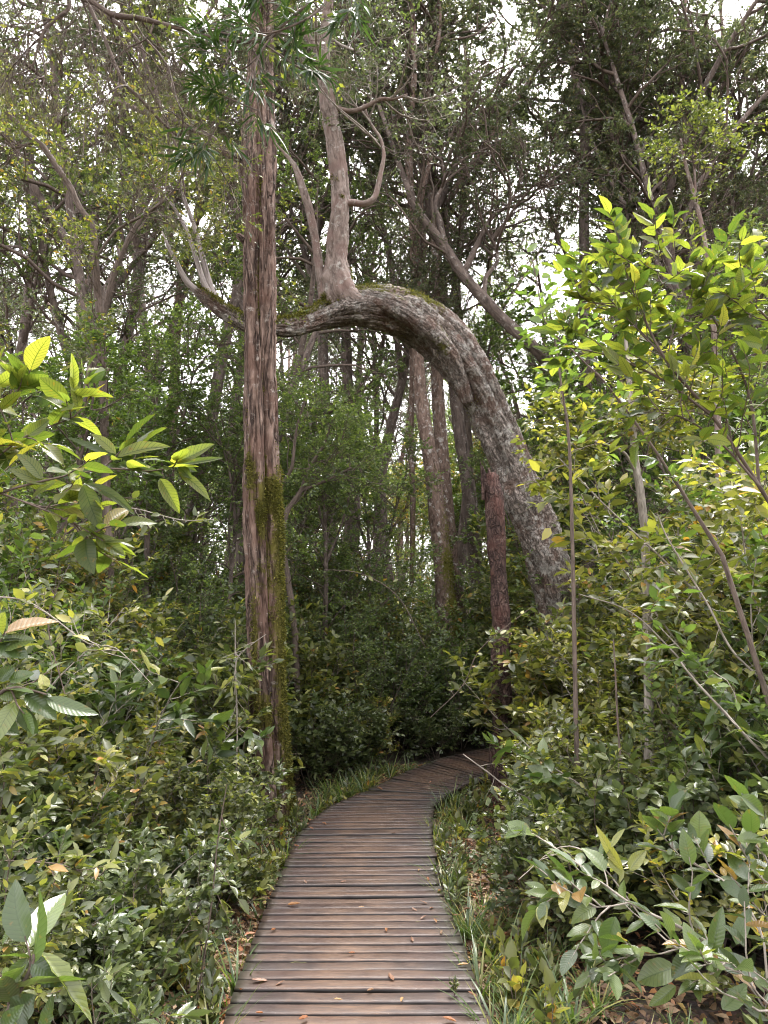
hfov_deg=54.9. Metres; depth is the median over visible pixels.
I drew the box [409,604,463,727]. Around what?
dark tall shrub
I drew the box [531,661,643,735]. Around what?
leafy shrub
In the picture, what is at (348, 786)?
seedling
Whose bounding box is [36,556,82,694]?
bare stem
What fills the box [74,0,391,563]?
broadleaf tree
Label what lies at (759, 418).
dark tall shrub
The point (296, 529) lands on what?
understorey tree
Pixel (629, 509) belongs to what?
understorey tree
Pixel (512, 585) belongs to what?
tall shrub
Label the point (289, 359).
broadleaf tree
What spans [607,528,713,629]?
dark tall shrub
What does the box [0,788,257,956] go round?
sparse shrub
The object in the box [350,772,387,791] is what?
grass tuft
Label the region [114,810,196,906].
shrub
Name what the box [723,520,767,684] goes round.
stemmy shrub
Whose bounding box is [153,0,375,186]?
strap leaved tree
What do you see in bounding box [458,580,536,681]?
stemmy shrub
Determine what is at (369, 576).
bare stem
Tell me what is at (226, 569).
dark tall shrub
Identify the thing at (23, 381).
backlit shrub
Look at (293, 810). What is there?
seedling
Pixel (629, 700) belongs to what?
tall shrub
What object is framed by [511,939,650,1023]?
grass tuft
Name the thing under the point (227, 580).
tall shrub
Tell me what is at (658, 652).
bare stem
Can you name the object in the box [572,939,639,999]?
pale grass clump
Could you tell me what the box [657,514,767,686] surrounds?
bare stem
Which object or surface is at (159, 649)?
tall shrub
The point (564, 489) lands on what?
understorey tree
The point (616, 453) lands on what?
understorey tree
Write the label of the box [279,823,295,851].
seedling
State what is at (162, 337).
broadleaf tree
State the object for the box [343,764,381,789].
grass tuft
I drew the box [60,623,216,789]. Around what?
dark leafy shrub
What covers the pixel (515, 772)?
shrub
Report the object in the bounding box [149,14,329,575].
broadleaf tree
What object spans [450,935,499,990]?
grass tuft
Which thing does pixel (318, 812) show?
grass tuft
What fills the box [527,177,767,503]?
backlit bush
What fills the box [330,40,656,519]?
fallen leaning tree
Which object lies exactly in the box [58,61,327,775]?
broken limb tree
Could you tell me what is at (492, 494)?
broken snag
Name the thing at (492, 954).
grass tuft
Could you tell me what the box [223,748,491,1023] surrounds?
boardwalk
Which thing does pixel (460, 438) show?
broadleaf tree
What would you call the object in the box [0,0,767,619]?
sky
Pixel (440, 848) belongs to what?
seedling
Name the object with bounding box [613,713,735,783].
leafy shrub
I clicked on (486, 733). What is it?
leafy shrub
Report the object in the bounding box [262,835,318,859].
grass tuft
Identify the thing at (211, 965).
seedling
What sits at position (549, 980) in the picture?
seedling
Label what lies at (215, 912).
seedling
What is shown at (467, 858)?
seedling
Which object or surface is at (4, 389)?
understorey tree
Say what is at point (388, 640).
tall shrub
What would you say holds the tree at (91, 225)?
on the ground
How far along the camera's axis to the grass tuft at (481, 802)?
7.18 m
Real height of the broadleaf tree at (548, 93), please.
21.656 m
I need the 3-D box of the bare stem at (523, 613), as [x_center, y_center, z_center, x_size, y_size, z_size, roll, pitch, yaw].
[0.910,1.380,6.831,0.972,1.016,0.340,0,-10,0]
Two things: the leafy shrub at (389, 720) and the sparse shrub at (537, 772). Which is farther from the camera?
the leafy shrub at (389, 720)
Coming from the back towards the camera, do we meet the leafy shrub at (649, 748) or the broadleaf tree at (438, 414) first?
the broadleaf tree at (438, 414)
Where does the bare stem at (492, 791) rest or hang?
on the leafy shrub at (548, 735)
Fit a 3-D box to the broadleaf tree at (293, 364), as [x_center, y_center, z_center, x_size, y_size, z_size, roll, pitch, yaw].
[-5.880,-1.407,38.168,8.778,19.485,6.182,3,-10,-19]
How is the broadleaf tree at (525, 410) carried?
on the ground
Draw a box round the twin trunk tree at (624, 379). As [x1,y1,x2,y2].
[578,0,667,516]
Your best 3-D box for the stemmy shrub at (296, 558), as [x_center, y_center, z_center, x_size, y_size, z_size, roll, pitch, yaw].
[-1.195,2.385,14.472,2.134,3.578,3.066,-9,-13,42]
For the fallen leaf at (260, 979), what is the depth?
3.47 m
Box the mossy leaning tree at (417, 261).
[277,0,551,737]
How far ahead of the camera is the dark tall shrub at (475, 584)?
15.99 m
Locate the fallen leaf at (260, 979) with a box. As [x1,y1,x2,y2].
[253,978,266,980]
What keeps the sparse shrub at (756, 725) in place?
on the ground
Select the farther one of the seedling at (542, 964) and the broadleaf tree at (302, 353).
the broadleaf tree at (302, 353)
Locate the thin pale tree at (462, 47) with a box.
[417,0,532,612]
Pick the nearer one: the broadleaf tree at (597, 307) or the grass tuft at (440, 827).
the grass tuft at (440, 827)
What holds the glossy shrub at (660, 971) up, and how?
on the ground
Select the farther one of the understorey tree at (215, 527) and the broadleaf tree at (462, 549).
the understorey tree at (215, 527)
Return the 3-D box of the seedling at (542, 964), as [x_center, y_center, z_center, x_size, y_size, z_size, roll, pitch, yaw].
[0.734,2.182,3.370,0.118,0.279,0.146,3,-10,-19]
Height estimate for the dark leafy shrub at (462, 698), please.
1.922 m
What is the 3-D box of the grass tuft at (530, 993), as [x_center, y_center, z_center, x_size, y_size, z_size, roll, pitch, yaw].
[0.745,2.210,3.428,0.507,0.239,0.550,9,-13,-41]
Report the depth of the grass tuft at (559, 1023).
3.15 m
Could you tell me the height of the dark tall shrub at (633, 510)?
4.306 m
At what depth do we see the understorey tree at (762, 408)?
9.85 m
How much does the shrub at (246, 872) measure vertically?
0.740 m
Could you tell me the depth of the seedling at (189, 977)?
3.23 m
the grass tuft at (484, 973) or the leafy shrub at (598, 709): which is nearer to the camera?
the grass tuft at (484, 973)
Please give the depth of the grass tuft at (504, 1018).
3.18 m
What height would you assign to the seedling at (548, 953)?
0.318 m
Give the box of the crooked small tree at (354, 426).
[225,354,411,778]
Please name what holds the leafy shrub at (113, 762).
on the ground
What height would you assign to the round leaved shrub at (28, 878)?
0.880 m
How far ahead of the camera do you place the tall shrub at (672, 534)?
9.25 m
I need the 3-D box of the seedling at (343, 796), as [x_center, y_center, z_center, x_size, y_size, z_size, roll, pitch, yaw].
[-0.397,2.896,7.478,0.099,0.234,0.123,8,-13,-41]
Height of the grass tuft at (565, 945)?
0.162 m
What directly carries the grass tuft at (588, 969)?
on the ground
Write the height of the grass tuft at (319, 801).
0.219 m
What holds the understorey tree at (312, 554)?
on the ground
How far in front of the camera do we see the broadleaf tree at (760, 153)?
20.85 m
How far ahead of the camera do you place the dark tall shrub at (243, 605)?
12.60 m
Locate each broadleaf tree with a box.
[0,0,115,204]
[0,0,153,541]
[0,0,238,505]
[0,0,283,522]
[0,56,241,557]
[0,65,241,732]
[0,160,59,350]
[0,227,71,422]
[0,317,15,387]
[1,197,197,371]
[34,94,235,566]
[43,0,276,511]
[54,0,319,545]
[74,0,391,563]
[118,265,212,423]
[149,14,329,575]
[155,112,411,609]
[180,242,317,568]
[190,0,475,612]
[195,322,353,589]
[216,223,340,454]
[276,279,371,558]
[277,131,428,575]
[278,0,633,725]
[289,0,545,715]
[292,217,430,580]
[303,49,564,598]
[319,22,565,589]
[333,332,448,581]
[357,121,589,543]
[371,339,509,616]
[373,373,452,574]
[391,293,527,442]
[443,212,613,576]
[468,0,748,501]
[491,0,767,499]
[492,116,767,619]
[496,0,767,512]
[509,374,552,486]
[515,406,568,518]
[519,0,767,475]
[523,0,767,455]
[532,0,767,462]
[555,11,767,487]
[568,228,677,409]
[577,97,767,363]
[639,180,767,429]
[646,27,767,330]
[648,229,767,443]
[716,104,767,366]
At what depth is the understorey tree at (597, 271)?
12.53 m
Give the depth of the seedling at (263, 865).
4.98 m
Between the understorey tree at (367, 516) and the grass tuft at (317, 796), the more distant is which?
the understorey tree at (367, 516)
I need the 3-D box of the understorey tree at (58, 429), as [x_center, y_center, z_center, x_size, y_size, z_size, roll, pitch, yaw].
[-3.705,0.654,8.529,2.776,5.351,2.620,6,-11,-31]
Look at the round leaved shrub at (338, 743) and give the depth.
8.51 m
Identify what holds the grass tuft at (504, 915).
on the ground
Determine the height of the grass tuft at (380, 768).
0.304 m
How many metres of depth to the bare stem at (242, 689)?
5.57 m
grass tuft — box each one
[147,959,204,1015]
[154,991,234,1023]
[158,948,218,1008]
[164,977,264,1023]
[174,927,305,991]
[192,923,239,969]
[202,960,249,1016]
[216,871,274,903]
[217,941,247,969]
[230,917,254,944]
[243,898,265,921]
[252,835,276,855]
[255,837,307,878]
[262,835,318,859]
[298,777,341,807]
[301,793,335,815]
[302,773,355,797]
[302,793,341,810]
[303,802,322,816]
[303,810,318,821]
[306,768,349,793]
[313,778,367,804]
[314,782,366,802]
[315,765,369,786]
[319,776,359,797]
[326,773,361,795]
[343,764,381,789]
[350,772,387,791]
[351,753,394,780]
[351,767,383,782]
[353,763,383,782]
[354,759,386,780]
[365,754,395,775]
[370,750,417,778]
[377,757,404,773]
[390,754,416,772]
[401,754,415,770]
[405,866,485,906]
[407,854,476,882]
[417,815,453,837]
[417,887,506,939]
[424,812,451,834]
[424,813,454,831]
[424,815,452,836]
[425,774,481,801]
[425,787,463,816]
[429,878,464,908]
[430,898,512,943]
[431,965,585,1023]
[434,802,449,820]
[434,806,449,822]
[434,807,494,840]
[434,850,479,884]
[435,794,468,816]
[435,835,466,853]
[437,894,506,937]
[441,781,474,808]
[442,901,560,965]
[444,926,532,1002]
[447,807,487,831]
[447,922,493,960]
[448,947,493,991]
[449,786,493,810]
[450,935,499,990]
[452,978,531,1023]
[453,874,517,914]
[453,896,469,916]
[453,907,504,938]
[456,904,488,939]
[462,983,544,1023]
[466,795,496,813]
[467,933,561,985]
[468,855,488,875]
[468,931,501,967]
[469,902,514,943]
[478,968,536,1023]
[478,976,506,1010]
[484,894,520,922]
[498,952,599,1022]
[502,993,586,1023]
[506,923,580,973]
[510,973,612,1023]
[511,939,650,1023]
[524,975,592,1009]
[538,895,631,948]
[541,931,578,956]
[558,950,629,1009]
[566,960,652,1023]
[651,1007,683,1023]
[668,1007,690,1023]
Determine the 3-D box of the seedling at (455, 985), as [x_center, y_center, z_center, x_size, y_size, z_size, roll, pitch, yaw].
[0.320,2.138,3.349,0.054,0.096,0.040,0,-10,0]
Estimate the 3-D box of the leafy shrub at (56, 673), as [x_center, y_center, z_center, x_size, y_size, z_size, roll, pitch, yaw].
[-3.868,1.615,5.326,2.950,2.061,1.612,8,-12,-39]
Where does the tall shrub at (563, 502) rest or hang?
on the ground
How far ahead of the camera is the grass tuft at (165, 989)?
3.50 m
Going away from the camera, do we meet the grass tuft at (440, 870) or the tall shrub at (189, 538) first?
the grass tuft at (440, 870)
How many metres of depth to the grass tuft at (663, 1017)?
3.34 m
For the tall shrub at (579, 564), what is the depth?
13.20 m
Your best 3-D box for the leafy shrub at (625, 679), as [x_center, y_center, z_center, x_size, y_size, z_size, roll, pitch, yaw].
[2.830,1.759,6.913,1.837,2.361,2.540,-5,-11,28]
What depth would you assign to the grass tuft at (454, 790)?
7.75 m
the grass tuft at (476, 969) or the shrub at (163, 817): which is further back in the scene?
the shrub at (163, 817)
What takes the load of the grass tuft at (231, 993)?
on the ground
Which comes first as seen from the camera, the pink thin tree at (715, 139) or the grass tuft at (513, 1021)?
the grass tuft at (513, 1021)
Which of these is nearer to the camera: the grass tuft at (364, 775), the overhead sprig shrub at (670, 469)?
the overhead sprig shrub at (670, 469)
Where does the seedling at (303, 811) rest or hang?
on the ground
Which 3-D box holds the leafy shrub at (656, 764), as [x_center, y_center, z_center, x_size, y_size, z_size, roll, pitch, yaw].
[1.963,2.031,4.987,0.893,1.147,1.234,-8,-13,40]
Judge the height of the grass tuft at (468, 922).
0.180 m
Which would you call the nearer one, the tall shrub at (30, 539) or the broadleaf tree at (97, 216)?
the tall shrub at (30, 539)
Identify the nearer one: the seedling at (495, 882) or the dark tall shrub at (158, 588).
the seedling at (495, 882)
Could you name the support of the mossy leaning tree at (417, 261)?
on the ground
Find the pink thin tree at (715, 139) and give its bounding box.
[630,81,767,501]
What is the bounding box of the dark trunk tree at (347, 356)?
[228,1,457,593]
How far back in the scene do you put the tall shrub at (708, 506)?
6.74 m
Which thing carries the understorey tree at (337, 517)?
on the ground
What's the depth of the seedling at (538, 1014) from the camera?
3.07 m
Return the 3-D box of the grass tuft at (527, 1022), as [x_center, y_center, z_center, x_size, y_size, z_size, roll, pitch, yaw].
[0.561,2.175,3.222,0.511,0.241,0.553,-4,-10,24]
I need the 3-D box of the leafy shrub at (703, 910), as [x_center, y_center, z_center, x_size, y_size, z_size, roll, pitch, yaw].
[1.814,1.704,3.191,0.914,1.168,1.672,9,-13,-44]
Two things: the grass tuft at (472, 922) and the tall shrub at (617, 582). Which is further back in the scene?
the tall shrub at (617, 582)
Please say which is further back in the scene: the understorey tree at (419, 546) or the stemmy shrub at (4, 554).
the understorey tree at (419, 546)
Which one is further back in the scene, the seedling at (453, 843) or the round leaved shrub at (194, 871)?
the seedling at (453, 843)
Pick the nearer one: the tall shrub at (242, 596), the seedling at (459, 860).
the seedling at (459, 860)
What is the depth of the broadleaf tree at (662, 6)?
16.64 m
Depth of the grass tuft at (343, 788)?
7.95 m
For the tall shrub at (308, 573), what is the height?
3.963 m
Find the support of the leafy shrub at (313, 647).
on the ground
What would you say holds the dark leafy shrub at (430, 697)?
on the ground
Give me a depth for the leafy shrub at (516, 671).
7.50 m
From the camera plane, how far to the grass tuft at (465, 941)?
4.07 m
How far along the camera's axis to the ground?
4.18 m
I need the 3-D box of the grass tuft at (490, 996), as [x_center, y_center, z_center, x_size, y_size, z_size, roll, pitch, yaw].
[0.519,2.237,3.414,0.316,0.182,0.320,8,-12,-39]
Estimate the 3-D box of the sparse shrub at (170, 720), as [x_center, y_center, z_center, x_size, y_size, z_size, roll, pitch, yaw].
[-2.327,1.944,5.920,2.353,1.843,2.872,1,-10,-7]
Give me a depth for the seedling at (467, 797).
7.24 m
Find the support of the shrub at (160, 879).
on the ground
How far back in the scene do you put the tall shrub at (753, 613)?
5.01 m
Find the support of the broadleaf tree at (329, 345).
on the ground
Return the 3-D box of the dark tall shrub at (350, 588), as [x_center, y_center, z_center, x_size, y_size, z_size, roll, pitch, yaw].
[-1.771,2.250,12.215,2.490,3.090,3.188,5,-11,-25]
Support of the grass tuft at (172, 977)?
on the ground
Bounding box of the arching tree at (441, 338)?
[161,0,592,664]
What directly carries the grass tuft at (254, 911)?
on the ground
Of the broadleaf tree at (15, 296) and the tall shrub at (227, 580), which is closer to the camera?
the tall shrub at (227, 580)
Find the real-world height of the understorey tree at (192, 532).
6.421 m
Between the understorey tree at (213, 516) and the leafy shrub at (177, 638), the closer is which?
the leafy shrub at (177, 638)
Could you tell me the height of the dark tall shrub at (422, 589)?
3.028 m
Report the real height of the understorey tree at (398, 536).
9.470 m
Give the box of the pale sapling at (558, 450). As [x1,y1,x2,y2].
[507,284,733,773]
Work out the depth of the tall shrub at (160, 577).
12.30 m
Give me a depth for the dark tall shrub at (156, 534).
14.49 m
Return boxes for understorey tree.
[0,314,180,641]
[0,322,71,544]
[0,445,92,528]
[5,318,206,568]
[18,462,138,524]
[27,293,244,637]
[60,377,219,613]
[93,404,243,611]
[128,388,243,595]
[141,428,227,560]
[154,500,219,535]
[169,383,311,644]
[174,468,225,573]
[175,414,226,574]
[199,466,226,566]
[232,387,357,599]
[241,361,409,686]
[278,390,379,612]
[282,433,388,601]
[286,480,320,581]
[287,512,319,585]
[288,403,444,673]
[336,466,425,618]
[337,458,408,579]
[339,431,434,604]
[361,470,431,612]
[364,471,430,588]
[390,431,483,591]
[390,464,433,623]
[392,433,490,620]
[403,388,513,597]
[405,449,489,620]
[417,477,468,612]
[446,433,586,642]
[449,445,559,580]
[459,434,607,583]
[460,282,657,570]
[515,256,765,557]
[523,424,633,569]
[544,353,709,612]
[558,461,660,531]
[587,335,767,640]
[605,206,767,558]
[677,327,767,514]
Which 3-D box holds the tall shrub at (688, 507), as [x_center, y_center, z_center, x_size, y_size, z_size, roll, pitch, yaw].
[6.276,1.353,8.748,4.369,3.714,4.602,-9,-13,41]
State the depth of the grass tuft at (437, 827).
6.38 m
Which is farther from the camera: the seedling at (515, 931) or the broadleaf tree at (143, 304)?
the broadleaf tree at (143, 304)
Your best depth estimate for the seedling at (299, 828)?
6.26 m
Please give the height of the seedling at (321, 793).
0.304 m
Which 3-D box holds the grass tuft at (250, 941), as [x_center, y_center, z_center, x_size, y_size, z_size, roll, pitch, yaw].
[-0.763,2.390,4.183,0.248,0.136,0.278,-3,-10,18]
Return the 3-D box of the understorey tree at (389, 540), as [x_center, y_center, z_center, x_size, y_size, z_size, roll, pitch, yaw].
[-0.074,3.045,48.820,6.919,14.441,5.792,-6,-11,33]
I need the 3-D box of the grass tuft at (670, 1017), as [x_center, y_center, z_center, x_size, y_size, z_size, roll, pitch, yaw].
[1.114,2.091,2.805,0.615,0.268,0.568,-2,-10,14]
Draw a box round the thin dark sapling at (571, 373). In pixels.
[513,277,619,785]
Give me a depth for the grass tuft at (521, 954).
3.77 m
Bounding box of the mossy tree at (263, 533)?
[184,0,441,832]
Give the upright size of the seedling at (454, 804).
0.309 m
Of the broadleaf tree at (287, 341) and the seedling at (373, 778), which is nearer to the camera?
the seedling at (373, 778)
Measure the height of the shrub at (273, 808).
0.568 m
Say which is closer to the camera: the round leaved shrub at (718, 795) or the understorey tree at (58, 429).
the round leaved shrub at (718, 795)
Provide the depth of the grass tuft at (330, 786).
8.05 m
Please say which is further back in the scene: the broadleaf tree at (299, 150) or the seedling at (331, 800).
the broadleaf tree at (299, 150)
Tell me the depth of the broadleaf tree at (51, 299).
14.38 m
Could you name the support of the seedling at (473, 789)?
on the ground
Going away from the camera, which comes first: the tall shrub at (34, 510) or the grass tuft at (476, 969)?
the grass tuft at (476, 969)
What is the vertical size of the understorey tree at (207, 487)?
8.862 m
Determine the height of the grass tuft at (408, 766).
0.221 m
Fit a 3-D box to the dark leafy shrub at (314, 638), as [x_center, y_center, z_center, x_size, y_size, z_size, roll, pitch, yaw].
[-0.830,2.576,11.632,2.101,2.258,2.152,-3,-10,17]
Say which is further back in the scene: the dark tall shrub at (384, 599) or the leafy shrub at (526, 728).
the dark tall shrub at (384, 599)
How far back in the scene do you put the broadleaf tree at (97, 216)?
19.26 m
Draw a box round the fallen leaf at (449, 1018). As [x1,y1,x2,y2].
[443,1016,455,1021]
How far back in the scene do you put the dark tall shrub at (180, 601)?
11.37 m
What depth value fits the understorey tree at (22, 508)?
19.12 m
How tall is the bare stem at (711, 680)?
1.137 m
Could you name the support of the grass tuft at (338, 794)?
on the ground
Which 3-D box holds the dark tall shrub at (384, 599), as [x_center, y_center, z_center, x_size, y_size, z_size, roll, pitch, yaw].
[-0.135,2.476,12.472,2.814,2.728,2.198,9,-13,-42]
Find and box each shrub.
[0,336,221,577]
[0,453,125,660]
[0,484,76,620]
[0,500,151,738]
[0,513,63,634]
[0,513,95,659]
[0,531,34,622]
[0,545,102,737]
[0,548,119,705]
[0,569,187,810]
[0,575,172,801]
[0,607,98,739]
[0,638,234,801]
[0,642,86,896]
[0,685,163,866]
[0,736,9,741]
[0,741,118,899]
[0,788,104,1023]
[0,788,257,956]
[0,820,148,1019]
[0,842,238,1023]
[0,853,75,1023]
[0,879,91,1023]
[1,500,198,590]
[3,706,56,772]
[4,656,87,697]
[7,674,274,829]
[18,520,135,703]
[19,719,200,895]
[22,519,164,805]
[34,543,143,649]
[43,678,253,835]
[44,478,235,632]
[52,954,212,1023]
[53,850,217,1023]
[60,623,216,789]
[66,813,251,958]
[86,592,244,757]
[100,579,192,649]
[108,598,311,789]
[113,507,194,596]
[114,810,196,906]
[115,608,224,758]
[117,524,221,623]
[122,551,306,748]
[125,566,243,679]
[131,587,294,756]
[149,723,294,885]
[151,806,280,918]
[157,752,295,857]
[158,558,244,627]
[176,584,345,629]
[180,591,240,647]
[182,784,259,1023]
[187,601,288,737]
[188,576,237,618]
[190,570,242,604]
[204,558,373,640]
[206,547,300,589]
[206,588,246,745]
[213,600,376,769]
[216,593,364,761]
[234,595,386,757]
[236,527,365,669]
[250,791,296,854]
[285,543,361,622]
[285,603,383,745]
[289,689,369,786]
[292,525,462,691]
[303,584,415,711]
[305,591,463,695]
[306,697,404,777]
[308,536,423,718]
[310,582,453,759]
[313,578,427,740]
[339,679,403,768]
[352,614,450,750]
[371,585,433,668]
[382,574,469,720]
[390,625,512,751]
[391,591,539,730]
[394,567,476,680]
[395,605,539,717]
[397,697,469,759]
[404,600,519,744]
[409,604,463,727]
[420,496,600,692]
[443,614,669,789]
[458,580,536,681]
[459,774,653,946]
[463,509,601,698]
[466,497,656,608]
[467,524,614,625]
[472,583,634,763]
[472,678,520,737]
[482,678,767,931]
[486,762,583,896]
[497,682,684,792]
[498,796,506,843]
[501,704,621,820]
[502,645,614,788]
[503,702,595,769]
[504,775,767,1011]
[505,667,675,757]
[505,741,669,949]
[507,599,756,728]
[508,526,680,661]
[509,243,767,708]
[510,559,611,663]
[511,510,674,638]
[511,606,643,741]
[513,680,767,960]
[516,430,767,772]
[518,553,622,610]
[523,606,640,716]
[525,687,590,732]
[527,446,767,761]
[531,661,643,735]
[547,452,767,673]
[560,496,668,559]
[561,730,683,787]
[567,475,765,641]
[568,461,767,645]
[572,725,767,964]
[578,557,677,639]
[580,576,713,729]
[583,574,749,717]
[594,495,698,636]
[601,513,766,778]
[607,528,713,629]
[608,483,767,595]
[608,600,731,757]
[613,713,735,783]
[618,799,767,1018]
[623,399,767,634]
[627,425,767,743]
[627,522,767,776]
[627,725,737,891]
[628,536,767,655]
[629,468,738,592]
[631,581,767,864]
[656,482,731,560]
[659,647,767,944]
[662,766,767,919]
[663,678,708,728]
[670,478,723,534]
[695,371,767,533]
[700,640,767,813]
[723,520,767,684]
[727,718,767,776]
[734,589,767,622]
[744,973,767,1023]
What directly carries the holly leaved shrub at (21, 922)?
on the ground
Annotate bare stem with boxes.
[0,582,152,684]
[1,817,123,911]
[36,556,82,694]
[126,491,213,533]
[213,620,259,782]
[215,634,265,706]
[324,562,426,647]
[430,607,531,717]
[463,754,565,811]
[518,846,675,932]
[579,581,736,749]
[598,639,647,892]
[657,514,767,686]
[680,662,767,758]
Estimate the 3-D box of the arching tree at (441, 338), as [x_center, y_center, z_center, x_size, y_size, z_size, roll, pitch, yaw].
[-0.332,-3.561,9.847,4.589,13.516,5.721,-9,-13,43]
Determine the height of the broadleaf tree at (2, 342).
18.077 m
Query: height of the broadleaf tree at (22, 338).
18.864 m
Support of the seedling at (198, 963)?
on the ground
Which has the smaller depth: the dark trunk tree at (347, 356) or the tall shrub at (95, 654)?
the tall shrub at (95, 654)
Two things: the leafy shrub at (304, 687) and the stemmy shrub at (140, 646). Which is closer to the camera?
the stemmy shrub at (140, 646)
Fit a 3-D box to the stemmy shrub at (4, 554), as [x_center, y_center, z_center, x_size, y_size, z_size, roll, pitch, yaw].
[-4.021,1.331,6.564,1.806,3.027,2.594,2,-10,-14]
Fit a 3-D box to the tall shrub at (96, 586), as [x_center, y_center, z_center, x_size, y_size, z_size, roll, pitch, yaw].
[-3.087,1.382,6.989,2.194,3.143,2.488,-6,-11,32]
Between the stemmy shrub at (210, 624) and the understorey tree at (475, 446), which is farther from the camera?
the understorey tree at (475, 446)
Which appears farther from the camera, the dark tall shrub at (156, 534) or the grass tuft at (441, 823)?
the dark tall shrub at (156, 534)
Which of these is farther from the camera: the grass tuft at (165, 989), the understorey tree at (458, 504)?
the understorey tree at (458, 504)
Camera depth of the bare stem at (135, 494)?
5.22 m
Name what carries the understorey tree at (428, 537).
on the ground
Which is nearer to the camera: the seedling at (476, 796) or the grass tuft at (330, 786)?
the seedling at (476, 796)
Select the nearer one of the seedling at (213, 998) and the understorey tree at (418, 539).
the seedling at (213, 998)
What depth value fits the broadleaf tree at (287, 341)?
25.54 m
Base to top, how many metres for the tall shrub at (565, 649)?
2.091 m
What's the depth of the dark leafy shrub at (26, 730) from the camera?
4.69 m
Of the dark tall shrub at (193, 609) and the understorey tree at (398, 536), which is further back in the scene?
the understorey tree at (398, 536)
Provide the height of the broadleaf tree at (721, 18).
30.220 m
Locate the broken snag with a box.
[480,462,517,811]
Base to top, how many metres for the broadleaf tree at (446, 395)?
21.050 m
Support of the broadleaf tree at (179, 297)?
on the ground
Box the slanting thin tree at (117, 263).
[0,123,221,567]
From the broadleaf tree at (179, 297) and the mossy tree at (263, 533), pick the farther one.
the broadleaf tree at (179, 297)
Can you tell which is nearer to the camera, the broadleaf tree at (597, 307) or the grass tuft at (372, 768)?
the grass tuft at (372, 768)
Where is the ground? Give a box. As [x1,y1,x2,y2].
[31,698,767,1023]
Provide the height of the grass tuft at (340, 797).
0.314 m
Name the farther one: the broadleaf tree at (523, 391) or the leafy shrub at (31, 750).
the broadleaf tree at (523, 391)
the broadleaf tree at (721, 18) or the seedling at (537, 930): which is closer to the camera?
the seedling at (537, 930)
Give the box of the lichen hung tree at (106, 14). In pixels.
[0,0,369,254]
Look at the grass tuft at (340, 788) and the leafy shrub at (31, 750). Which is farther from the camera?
the grass tuft at (340, 788)
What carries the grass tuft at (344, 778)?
on the ground
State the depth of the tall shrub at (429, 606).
12.47 m
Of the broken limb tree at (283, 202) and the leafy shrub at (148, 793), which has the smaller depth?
the leafy shrub at (148, 793)
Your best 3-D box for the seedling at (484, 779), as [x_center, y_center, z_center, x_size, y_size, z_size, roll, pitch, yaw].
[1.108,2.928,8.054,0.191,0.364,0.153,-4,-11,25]
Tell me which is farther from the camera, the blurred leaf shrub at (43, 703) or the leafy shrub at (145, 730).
the leafy shrub at (145, 730)
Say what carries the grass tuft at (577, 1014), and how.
on the ground
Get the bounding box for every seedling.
[167,937,196,996]
[169,928,203,990]
[169,970,200,1023]
[190,948,226,1008]
[202,976,221,1023]
[211,905,220,929]
[225,910,243,938]
[249,849,269,882]
[250,865,272,900]
[265,838,281,876]
[270,810,288,849]
[276,839,289,869]
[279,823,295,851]
[285,812,305,828]
[286,799,303,830]
[286,806,307,833]
[294,822,305,834]
[299,800,307,819]
[320,779,334,803]
[321,788,335,809]
[341,777,351,797]
[341,787,349,799]
[360,767,373,790]
[368,772,379,787]
[431,851,454,885]
[434,833,448,860]
[435,825,449,846]
[435,834,446,856]
[438,851,447,869]
[439,802,449,821]
[439,833,466,867]
[442,861,470,907]
[444,831,464,861]
[449,795,463,822]
[449,973,459,995]
[450,810,465,849]
[450,824,464,845]
[451,851,468,876]
[453,862,467,903]
[457,788,475,805]
[461,834,478,868]
[462,797,477,823]
[465,771,477,794]
[465,778,480,798]
[468,799,482,813]
[469,790,484,824]
[475,817,493,860]
[479,765,491,791]
[479,932,493,957]
[480,788,491,809]
[482,915,501,956]
[484,925,517,978]
[488,871,499,892]
[490,956,514,1010]
[494,939,529,1018]
[501,873,521,908]
[510,918,528,960]
[515,940,541,1001]
[516,900,538,946]
[526,939,560,985]
[526,965,570,1023]
[530,939,554,989]
[530,956,557,1007]
[531,899,551,946]
[534,990,554,1023]
[538,928,559,961]
[680,1006,702,1023]
[742,1004,758,1023]
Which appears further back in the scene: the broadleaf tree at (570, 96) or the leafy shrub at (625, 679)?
the broadleaf tree at (570, 96)
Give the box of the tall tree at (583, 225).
[515,0,654,430]
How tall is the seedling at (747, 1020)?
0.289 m

